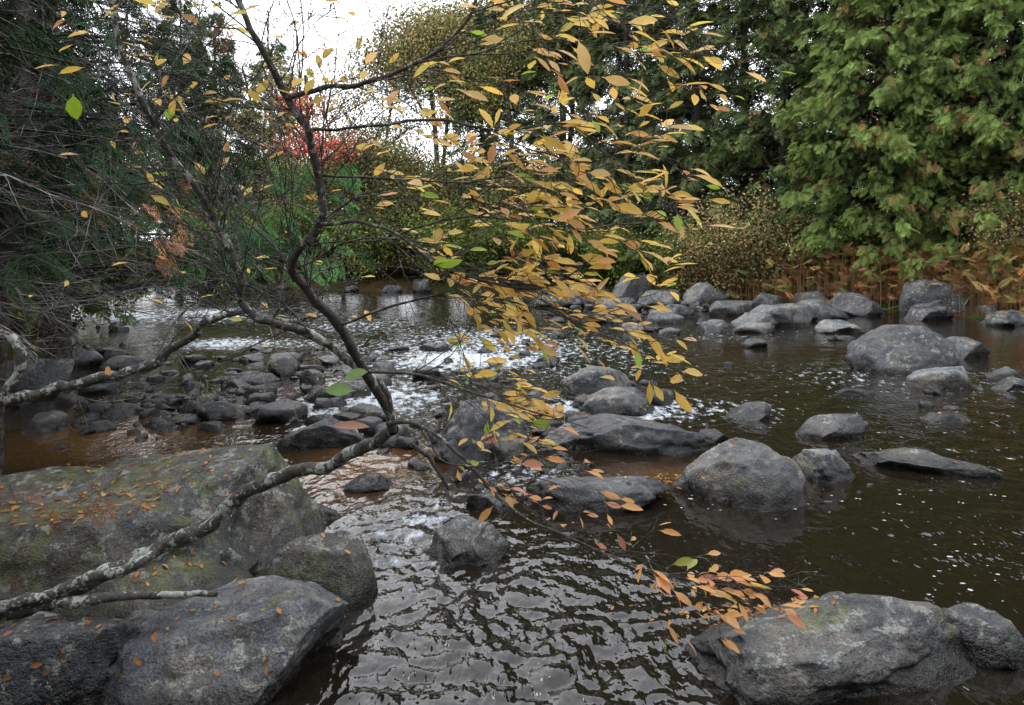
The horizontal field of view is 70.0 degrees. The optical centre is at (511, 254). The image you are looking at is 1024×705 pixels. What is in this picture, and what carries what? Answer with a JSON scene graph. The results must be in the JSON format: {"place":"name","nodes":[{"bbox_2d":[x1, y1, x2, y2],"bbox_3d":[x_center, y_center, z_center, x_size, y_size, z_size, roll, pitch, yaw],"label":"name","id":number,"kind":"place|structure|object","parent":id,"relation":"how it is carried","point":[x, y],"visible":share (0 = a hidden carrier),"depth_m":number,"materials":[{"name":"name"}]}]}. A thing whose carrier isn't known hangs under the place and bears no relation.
{"place":"outdoors","nodes":[
{"label":"outdoors","id":0,"kind":"place"},
{"bbox_2d":[0,244,1023,624],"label":"ground","id":1,"kind":"structure","parent":0,"point":[376,284],"depth_m":33.88,"materials":[{"name":"brown soil"}]},
{"bbox_2d":[0,615,141,704],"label":"boulder","id":2,"kind":"object","parent":1,"relation":"on","point":[79,675],"visible":0.82,"depth_m":2.70,"materials":[{"name":"stone"}]},
{"bbox_2d":[0,0,155,334],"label":"cedar tree","id":3,"kind":"object","parent":1,"relation":"on","point":[92,309],"visible":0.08,"depth_m":15.08,"materials":[{"name":"green plant"}]},
{"bbox_2d":[0,0,191,267],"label":"cedar tree","id":4,"kind":"object","parent":1,"relation":"on","point":[33,42],"visible":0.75,"depth_m":4.37,"materials":[{"name":"green plant"}]},
{"bbox_2d":[0,0,372,475],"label":"dead branches","id":5,"kind":"object","parent":4,"relation":"attached to","point":[21,144],"visible":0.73,"depth_m":5.14,"materials":[{"name":"brown wood"}]},
{"bbox_2d":[0,0,206,308],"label":"cedar tree","id":6,"kind":"object","parent":1,"relation":"on","point":[93,195],"visible":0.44,"depth_m":5.71,"materials":[{"name":"green plant"}]},
{"bbox_2d":[0,0,376,596],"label":"cedar sprays","id":7,"kind":"object","parent":6,"relation":"attached to","point":[276,182],"visible":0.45,"depth_m":6.08,"materials":[{"name":"green plant"}]},
{"bbox_2d":[0,0,270,279],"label":"cedar tree","id":8,"kind":"object","parent":1,"relation":"on","point":[14,74],"visible":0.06,"depth_m":11.96,"materials":[{"name":"green plant"}]},
{"bbox_2d":[0,0,308,381],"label":"cedar tree","id":9,"kind":"object","parent":1,"relation":"on","point":[65,350],"visible":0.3,"depth_m":9.18,"materials":[{"name":"green plant"}]},
{"bbox_2d":[0,443,325,619],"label":"boulder","id":10,"kind":"object","parent":1,"relation":"on","point":[252,534],"visible":0.48,"depth_m":3.84,"materials":[{"name":"stone"}]},
{"bbox_2d":[0,611,342,645],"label":"bank rocks","id":11,"kind":"object","parent":1,"relation":"on","point":[336,637],"visible":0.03,"depth_m":3.20,"materials":[{"name":"stone"}]},
{"bbox_2d":[122,0,232,269],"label":"cedar tree","id":12,"kind":"object","parent":1,"relation":"on","point":[138,250],"visible":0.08,"depth_m":44.44,"materials":[{"name":"green plant"}]},
{"bbox_2d":[147,10,266,272],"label":"cedar tree","id":13,"kind":"object","parent":1,"relation":"on","point":[197,40],"visible":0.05,"depth_m":42.49,"materials":[{"name":"green plant"}]},
{"bbox_2d":[191,192,287,279],"bbox_3d":[-14.105,-0.735,37.996,5.174,4.736,6.587,0,0,-39],"label":"riverside bush","id":14,"kind":"object","parent":1,"relation":"on","point":[246,219],"visible":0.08,"depth_m":37.24,"materials":[{"name":"green plant"}]},
{"bbox_2d":[231,33,297,267],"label":"cedar tree","id":15,"kind":"object","parent":1,"relation":"on","point":[280,45],"visible":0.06,"depth_m":47.78,"materials":[{"name":"green plant"}]},
{"bbox_2d":[185,45,360,219],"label":"broadleaf tree","id":16,"kind":"object","parent":1,"relation":"on","point":[270,96],"visible":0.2,"depth_m":40.92,"materials":[{"name":"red plant"}]},
{"bbox_2d":[228,143,326,271],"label":"broadleaf tree","id":17,"kind":"object","parent":1,"relation":"on","point":[266,189],"visible":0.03,"depth_m":41.88,"materials":[{"name":"green plant"}]},
{"bbox_2d":[242,212,315,281],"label":"riverside bush","id":18,"kind":"object","parent":1,"relation":"on","point":[282,245],"visible":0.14,"depth_m":37.04,"materials":[{"name":"green plant"}]},
{"bbox_2d":[247,140,354,274],"bbox_3d":[-10.362,-2.279,38.659,8.445,7.762,7.395,0,0,29],"label":"broadleaf tree","id":19,"kind":"object","parent":1,"relation":"on","point":[289,194],"visible":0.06,"depth_m":37.59,"materials":[{"name":"green plant"}]},
{"bbox_2d":[265,187,370,278],"bbox_3d":[-9.483,-1.052,36.791,5.544,5.074,7.057,0,0,19],"label":"riverside bush","id":20,"kind":"object","parent":1,"relation":"on","point":[308,205],"visible":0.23,"depth_m":35.88,"materials":[{"name":"green plant"}]},
{"bbox_2d":[265,75,382,280],"bbox_3d":[-8.514,-3.341,34.314,6.089,9.614,5.273,0,0,-21],"label":"red maple tree","id":21,"kind":"object","parent":1,"relation":"on","point":[316,144],"visible":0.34,"depth_m":33.50,"materials":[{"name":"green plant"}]},
{"bbox_2d":[253,72,419,267],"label":"broadleaf tree","id":22,"kind":"object","parent":1,"relation":"on","point":[352,105],"visible":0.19,"depth_m":41.74,"materials":[{"name":"red plant"}]},
{"bbox_2d":[306,186,419,283],"bbox_3d":[-7.007,-0.839,35.089,6.587,4.736,5.174,0,0,-41],"label":"riverside bush","id":23,"kind":"object","parent":1,"relation":"on","point":[363,231],"visible":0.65,"depth_m":34.51,"materials":[{"name":"green plant"}]},
{"bbox_2d":[297,123,428,271],"bbox_3d":[-7.503,-2.420,37.529,7.395,7.762,8.445,0,0,-28],"label":"broadleaf tree","id":24,"kind":"object","parent":1,"relation":"on","point":[376,254],"visible":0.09,"depth_m":36.84,"materials":[{"name":"green plant"}]},
{"bbox_2d":[302,44,455,268],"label":"broadleaf tree","id":25,"kind":"object","parent":1,"relation":"on","point":[392,129],"visible":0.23,"depth_m":44.14,"materials":[{"name":"red plant"}]},
{"bbox_2d":[299,115,476,278],"bbox_3d":[-6.128,-2.624,36.232,8.216,8.625,9.383,0,0,45],"label":"broadleaf tree","id":26,"kind":"object","parent":1,"relation":"on","point":[408,169],"visible":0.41,"depth_m":35.21,"materials":[{"name":"green plant"}]},
{"bbox_2d":[0,0,828,654],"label":"riverside shrub","id":27,"kind":"object","parent":1,"relation":"on","point":[64,594],"visible":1,"depth_m":2.10,"materials":[{"name":"yellow plant"}]},
{"bbox_2d":[331,0,526,262],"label":"broadleaf tree","id":28,"kind":"object","parent":1,"relation":"on","point":[422,33],"visible":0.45,"depth_m":39.16,"materials":[{"name":"green plant"}]},
{"bbox_2d":[384,193,491,282],"bbox_3d":[-3.472,-0.629,34.874,6.116,4.397,4.805,0,0,-42],"label":"riverside bush","id":29,"kind":"object","parent":1,"relation":"on","point":[456,241],"visible":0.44,"depth_m":34.36,"materials":[{"name":"green plant"}]},
{"bbox_2d":[363,0,539,232],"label":"broadleaf tree","id":30,"kind":"object","parent":1,"relation":"on","point":[457,64],"visible":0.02,"depth_m":49.09,"materials":[{"name":"green plant"}]},
{"bbox_2d":[417,49,486,208],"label":"broadleaf tree","id":31,"kind":"object","parent":1,"relation":"on","point":[447,124],"visible":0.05,"depth_m":51.19,"materials":[{"name":"green plant"}]},
{"bbox_2d":[444,219,521,280],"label":"riverside bush","id":32,"kind":"object","parent":1,"relation":"on","point":[479,256],"visible":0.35,"depth_m":34.24,"materials":[{"name":"green plant"}]},
{"bbox_2d":[438,6,550,271],"bbox_3d":[-1.065,-6.218,39.942,6.498,14.798,7.033,0,0,-26],"label":"cedar tree","id":33,"kind":"object","parent":1,"relation":"on","point":[462,117],"visible":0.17,"depth_m":39.34,"materials":[{"name":"green plant"}]},
{"bbox_2d":[418,0,579,260],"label":"broadleaf tree","id":34,"kind":"object","parent":1,"relation":"on","point":[513,16],"visible":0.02,"depth_m":41.31,"materials":[{"name":"green plant"}]},
{"bbox_2d":[6,278,1014,429],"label":"shoreline rocks","id":35,"kind":"object","parent":1,"relation":"on","point":[60,368],"visible":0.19,"depth_m":11.06,"materials":[{"name":"stone"}]},
{"bbox_2d":[0,285,1013,704],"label":"fallen leaves","id":36,"kind":"object","parent":35,"relation":"on","point":[138,661],"visible":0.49,"depth_m":3.63,"materials":[{"name":"orange plant"}]},
{"bbox_2d":[431,0,608,277],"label":"broadleaf tree","id":37,"kind":"object","parent":1,"relation":"on","point":[507,68],"visible":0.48,"depth_m":36.95,"materials":[{"name":"green plant"}]},
{"bbox_2d":[473,207,575,286],"bbox_3d":[0.458,-0.412,34.161,5.646,4.059,4.435,0,0,45],"label":"riverside bush","id":38,"kind":"object","parent":1,"relation":"on","point":[527,238],"visible":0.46,"depth_m":33.41,"materials":[{"name":"green plant"}]},
{"bbox_2d":[488,0,622,277],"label":"cedar tree","id":39,"kind":"object","parent":1,"relation":"on","point":[538,111],"visible":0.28,"depth_m":36.12,"materials":[{"name":"green plant"}]},
{"bbox_2d":[481,0,666,266],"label":"broadleaf tree","id":40,"kind":"object","parent":1,"relation":"on","point":[572,111],"visible":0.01,"depth_m":42.19,"materials":[{"name":"green plant"}]},
{"bbox_2d":[540,214,626,284],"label":"riverside bush","id":41,"kind":"object","parent":1,"relation":"on","point":[578,243],"visible":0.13,"depth_m":32.65,"materials":[{"name":"green plant"}]},
{"bbox_2d":[580,212,660,289],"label":"riverside bush","id":42,"kind":"object","parent":1,"relation":"on","point":[621,248],"visible":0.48,"depth_m":30.13,"materials":[{"name":"green plant"}]},
{"bbox_2d":[556,0,702,281],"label":"cedar tree","id":43,"kind":"object","parent":1,"relation":"on","point":[597,56],"visible":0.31,"depth_m":33.27,"materials":[{"name":"green plant"}]},
{"bbox_2d":[612,274,651,300],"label":"boulder","id":44,"kind":"object","parent":1,"relation":"on","point":[625,289],"visible":0.39,"depth_m":26.71,"materials":[{"name":"stone"}]},
{"bbox_2d":[569,0,735,276],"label":"cedar tree","id":45,"kind":"object","parent":1,"relation":"on","point":[618,135],"visible":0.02,"depth_m":36.58,"materials":[{"name":"green plant"}]},
{"bbox_2d":[642,219,734,298],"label":"riverside bush","id":46,"kind":"object","parent":1,"relation":"on","point":[667,253],"visible":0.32,"depth_m":27.67,"materials":[{"name":"brown plant"}]},
{"bbox_2d":[603,0,777,279],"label":"cedar tree","id":47,"kind":"object","parent":1,"relation":"on","point":[668,99],"visible":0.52,"depth_m":29.89,"materials":[{"name":"green plant"}]},
{"bbox_2d":[658,204,744,290],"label":"riverside bush","id":48,"kind":"object","parent":1,"relation":"on","point":[701,269],"visible":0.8,"depth_m":26.22,"materials":[{"name":"brown plant"}]},
{"bbox_2d":[682,282,726,305],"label":"boulder","id":49,"kind":"object","parent":1,"relation":"on","point":[706,292],"visible":0.45,"depth_m":23.68,"materials":[{"name":"stone"}]},
{"bbox_2d":[636,0,809,278],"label":"cedar tree","id":50,"kind":"object","parent":1,"relation":"on","point":[705,110],"visible":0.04,"depth_m":31.85,"materials":[{"name":"green plant"}]},
{"bbox_2d":[700,210,774,299],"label":"riverside bush","id":51,"kind":"object","parent":1,"relation":"on","point":[733,284],"visible":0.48,"depth_m":25.64,"materials":[{"name":"brown plant"}]},
{"bbox_2d":[687,174,829,300],"bbox_3d":[8.220,-0.354,24.583,4.565,4.533,3.987,0,0,11],"label":"riverside bush","id":52,"kind":"object","parent":1,"relation":"on","point":[733,236],"visible":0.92,"depth_m":24.73,"materials":[{"name":"yellow plant"}]},
{"bbox_2d":[735,198,832,293],"bbox_3d":[9.279,-0.189,25.698,3.374,3.835,3.863,0,0,-33],"label":"riverside bush","id":53,"kind":"object","parent":1,"relation":"on","point":[777,247],"visible":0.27,"depth_m":24.70,"materials":[{"name":"brown plant"}]},
{"bbox_2d":[735,189,841,289],"bbox_3d":[9.119,-0.375,24.282,3.374,3.835,3.863,0,0,3],"label":"riverside bush","id":54,"kind":"object","parent":1,"relation":"on","point":[807,258],"visible":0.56,"depth_m":24.37,"materials":[{"name":"brown plant"}]},
{"bbox_2d":[683,0,901,285],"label":"cedar tree","id":55,"kind":"object","parent":1,"relation":"on","point":[790,62],"visible":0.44,"depth_m":26.81,"materials":[{"name":"green plant"}]},
{"bbox_2d":[617,234,1023,316],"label":"autumn ferns","id":56,"kind":"object","parent":1,"relation":"on","point":[755,290],"visible":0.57,"depth_m":22.35,"materials":[{"name":"brown plant"}]},
{"bbox_2d":[736,0,954,279],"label":"cedar tree","id":57,"kind":"object","parent":1,"relation":"on","point":[776,103],"visible":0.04,"depth_m":27.50,"materials":[{"name":"green plant"}]},
{"bbox_2d":[831,292,881,316],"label":"boulder","id":58,"kind":"object","parent":1,"relation":"on","point":[853,304],"visible":0.52,"depth_m":20.18,"materials":[{"name":"stone"}]},
{"bbox_2d":[817,208,905,289],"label":"riverside bush","id":59,"kind":"object","parent":1,"relation":"on","point":[867,238],"visible":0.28,"depth_m":23.57,"materials":[{"name":"brown plant"}]},
{"bbox_2d":[761,0,1023,286],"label":"cedar tree","id":60,"kind":"object","parent":1,"relation":"on","point":[831,107],"visible":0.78,"depth_m":22.98,"materials":[{"name":"green plant"}]},
{"bbox_2d":[806,0,1009,279],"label":"cedar tree","id":61,"kind":"object","parent":1,"relation":"on","point":[864,98],"visible":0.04,"depth_m":24.18,"materials":[{"name":"green plant"}]},
{"bbox_2d":[855,0,1023,285],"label":"cedar tree","id":62,"kind":"object","parent":1,"relation":"on","point":[1006,137],"visible":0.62,"depth_m":21.75,"materials":[{"name":"green plant"}]},
{"bbox_2d":[898,279,983,314],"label":"boulder","id":63,"kind":"object","parent":1,"relation":"on","point":[918,291],"visible":0.37,"depth_m":20.41,"materials":[{"name":"stone"}]},
{"bbox_2d":[946,179,1023,296],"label":"riverside bush","id":64,"kind":"object","parent":1,"relation":"on","point":[1003,235],"visible":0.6,"depth_m":20.08,"materials":[{"name":"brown plant"}]},
{"bbox_2d":[978,309,1023,324],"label":"boulder","id":65,"kind":"object","parent":1,"relation":"on","point":[1017,318],"visible":0.45,"depth_m":17.74,"materials":[{"name":"stone"}]},
{"bbox_2d":[3,0,1021,237],"label":"sky","id":66,"kind":"structure","parent":0,"point":[330,26],"materials":[{"name":"white"}]},
{"bbox_2d":[3,286,1023,704],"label":"river water","id":67,"kind":"structure","parent":0,"point":[531,618],"depth_m":4.88,"materials":[{"name":"liquid"}]},
{"bbox_2d":[126,609,158,625],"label":"boulder","id":68,"kind":"object","parent":67,"relation":"in","point":[145,614],"visible":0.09,"depth_m":3.06,"materials":[{"name":"stone"}]},
{"bbox_2d":[97,575,348,704],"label":"boulder","id":69,"kind":"object","parent":67,"relation":"in","point":[186,655],"visible":0.89,"depth_m":2.81,"materials":[{"name":"stone"}]},
{"bbox_2d":[277,416,365,449],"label":"boulder","id":70,"kind":"object","parent":67,"relation":"in","point":[323,433],"visible":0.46,"depth_m":6.40,"materials":[{"name":"stone"}]},
{"bbox_2d":[266,530,377,611],"bbox_3d":[-0.961,1.685,3.692,0.559,0.509,0.485,0,0,0],"label":"boulder","id":71,"kind":"object","parent":67,"relation":"in","point":[335,568],"visible":0.53,"depth_m":3.60,"materials":[{"name":"stone"}]},
{"bbox_2d":[342,472,393,493],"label":"boulder","id":72,"kind":"object","parent":67,"relation":"in","point":[366,482],"visible":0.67,"depth_m":5.26,"materials":[{"name":"stone"}]},
{"bbox_2d":[428,515,509,567],"bbox_3d":[-0.279,1.694,4.129,0.433,0.363,0.407,0,0,43],"label":"boulder","id":73,"kind":"object","parent":67,"relation":"in","point":[459,540],"visible":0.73,"depth_m":4.08,"materials":[{"name":"stone"}]},
{"bbox_2d":[431,393,527,463],"bbox_3d":[-0.335,1.656,6.272,0.771,0.832,0.806,0,0,27],"label":"boulder","id":74,"kind":"object","parent":67,"relation":"in","point":[462,423],"visible":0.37,"depth_m":6.13,"materials":[{"name":"stone"}]},
{"bbox_2d":[467,490,513,512],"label":"boulder","id":75,"kind":"object","parent":67,"relation":"in","point":[485,500],"visible":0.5,"depth_m":4.88,"materials":[{"name":"stone"}]},
{"bbox_2d":[5,297,1016,493],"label":"river rocks","id":76,"kind":"object","parent":67,"relation":"in","point":[215,413],"visible":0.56,"depth_m":8.24,"materials":[{"name":"stone"}]},
{"bbox_2d":[560,365,631,395],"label":"boulder","id":77,"kind":"object","parent":67,"relation":"in","point":[590,377],"visible":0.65,"depth_m":8.68,"materials":[{"name":"stone"}]},
{"bbox_2d":[524,476,671,513],"bbox_3d":[0.600,1.701,5.096,1.047,0.322,0.597,0,0,0],"label":"boulder","id":78,"kind":"object","parent":67,"relation":"in","point":[641,491],"visible":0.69,"depth_m":4.90,"materials":[{"name":"stone"}]},
{"bbox_2d":[578,386,654,416],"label":"boulder","id":79,"kind":"object","parent":67,"relation":"in","point":[617,400],"visible":0.63,"depth_m":7.71,"materials":[{"name":"stone"}]},
{"bbox_2d":[542,413,715,455],"bbox_3d":[1.137,1.678,6.454,1.736,0.479,0.588,0,0,0],"label":"boulder","id":80,"kind":"object","parent":67,"relation":"in","point":[615,433],"visible":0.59,"depth_m":6.31,"materials":[{"name":"stone"}]},
{"bbox_2d":[637,289,681,304],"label":"boulder","id":81,"kind":"object","parent":67,"relation":"in","point":[667,296],"visible":0.44,"depth_m":23.77,"materials":[{"name":"stone"}]},
{"bbox_2d":[647,310,684,323],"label":"boulder","id":82,"kind":"object","parent":67,"relation":"in","point":[665,317],"visible":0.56,"depth_m":18.16,"materials":[{"name":"stone"}]},
{"bbox_2d":[665,304,700,316],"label":"boulder","id":83,"kind":"object","parent":67,"relation":"in","point":[684,311],"visible":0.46,"depth_m":19.88,"materials":[{"name":"stone"}]},
{"bbox_2d":[696,319,732,332],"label":"boulder","id":84,"kind":"object","parent":67,"relation":"in","point":[715,326],"visible":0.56,"depth_m":16.03,"materials":[{"name":"stone"}]},
{"bbox_2d":[709,300,758,316],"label":"boulder","id":85,"kind":"object","parent":67,"relation":"in","point":[734,308],"visible":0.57,"depth_m":20.15,"materials":[{"name":"stone"}]},
{"bbox_2d":[671,438,807,512],"bbox_3d":[1.594,1.668,5.095,0.942,0.696,0.540,0,0,11],"label":"boulder","id":86,"kind":"object","parent":67,"relation":"in","point":[751,475],"visible":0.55,"depth_m":5.01,"materials":[{"name":"stone"}]},
{"bbox_2d":[725,401,770,420],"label":"boulder","id":87,"kind":"object","parent":67,"relation":"in","point":[758,410],"visible":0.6,"depth_m":7.58,"materials":[{"name":"stone"}]},
{"bbox_2d":[730,312,778,327],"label":"boulder","id":88,"kind":"object","parent":67,"relation":"in","point":[746,317],"visible":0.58,"depth_m":17.02,"materials":[{"name":"stone"}]},
{"bbox_2d":[734,322,774,333],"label":"boulder","id":89,"kind":"object","parent":67,"relation":"in","point":[756,328],"visible":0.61,"depth_m":15.76,"materials":[{"name":"stone"}]},
{"bbox_2d":[749,304,811,326],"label":"boulder","id":90,"kind":"object","parent":67,"relation":"in","point":[787,316],"visible":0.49,"depth_m":17.22,"materials":[{"name":"stone"}]},
{"bbox_2d":[773,303,817,320],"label":"boulder","id":91,"kind":"object","parent":67,"relation":"in","point":[809,309],"visible":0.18,"depth_m":18.66,"materials":[{"name":"stone"}]},
{"bbox_2d":[798,299,848,319],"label":"boulder","id":92,"kind":"object","parent":67,"relation":"in","point":[823,309],"visible":0.42,"depth_m":19.26,"materials":[{"name":"stone"}]},
{"bbox_2d":[792,448,855,483],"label":"boulder","id":93,"kind":"object","parent":67,"relation":"in","point":[825,466],"visible":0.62,"depth_m":5.50,"materials":[{"name":"stone"}]},
{"bbox_2d":[684,591,976,704],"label":"boulder","id":94,"kind":"object","parent":67,"relation":"in","point":[853,645],"visible":0.88,"depth_m":2.91,"materials":[{"name":"stone"}]},
{"bbox_2d":[795,413,868,439],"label":"boulder","id":95,"kind":"object","parent":67,"relation":"in","point":[836,426],"visible":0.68,"depth_m":6.81,"materials":[{"name":"stone"}]},
{"bbox_2d":[813,319,867,333],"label":"boulder","id":96,"kind":"object","parent":67,"relation":"in","point":[830,326],"visible":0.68,"depth_m":15.79,"materials":[{"name":"stone"}]},
{"bbox_2d":[836,387,873,395],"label":"boulder","id":97,"kind":"object","parent":67,"relation":"in","point":[852,391],"visible":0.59,"depth_m":8.84,"materials":[{"name":"stone"}]},
{"bbox_2d":[845,324,960,374],"bbox_3d":[5.793,1.626,10.944,1.615,1.172,1.312,0,0,0],"label":"boulder","id":98,"kind":"object","parent":67,"relation":"in","point":[898,349],"visible":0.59,"depth_m":10.56,"materials":[{"name":"stone"}]},
{"bbox_2d":[853,448,1003,477],"bbox_3d":[3.276,1.706,5.808,1.048,0.271,0.336,0,0,28],"label":"boulder","id":99,"kind":"object","parent":67,"relation":"in","point":[916,459],"visible":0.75,"depth_m":5.74,"materials":[{"name":"stone"}]},
{"bbox_2d":[904,303,953,320],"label":"boulder","id":100,"kind":"object","parent":67,"relation":"in","point":[934,312],"visible":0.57,"depth_m":19.01,"materials":[{"name":"stone"}]},
{"bbox_2d":[905,366,974,387],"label":"boulder","id":101,"kind":"object","parent":67,"relation":"in","point":[952,377],"visible":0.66,"depth_m":9.34,"materials":[{"name":"stone"}]},
{"bbox_2d":[920,411,970,422],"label":"boulder","id":102,"kind":"object","parent":67,"relation":"in","point":[947,417],"visible":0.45,"depth_m":7.42,"materials":[{"name":"stone"}]},
{"bbox_2d":[946,336,991,359],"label":"boulder","id":103,"kind":"object","parent":67,"relation":"in","point":[968,348],"visible":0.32,"depth_m":11.96,"materials":[{"name":"stone"}]},
{"bbox_2d":[942,602,1023,669],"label":"boulder","id":104,"kind":"object","parent":67,"relation":"in","point":[992,640],"visible":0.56,"depth_m":3.04,"materials":[{"name":"stone"}]},
{"bbox_2d":[982,367,1022,380],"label":"boulder","id":105,"kind":"object","parent":67,"relation":"in","point":[1001,373],"visible":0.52,"depth_m":9.91,"materials":[{"name":"stone"}]},
{"bbox_2d":[990,376,1023,390],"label":"boulder","id":106,"kind":"object","parent":67,"relation":"in","point":[1009,383],"visible":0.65,"depth_m":9.19,"materials":[{"name":"stone"}]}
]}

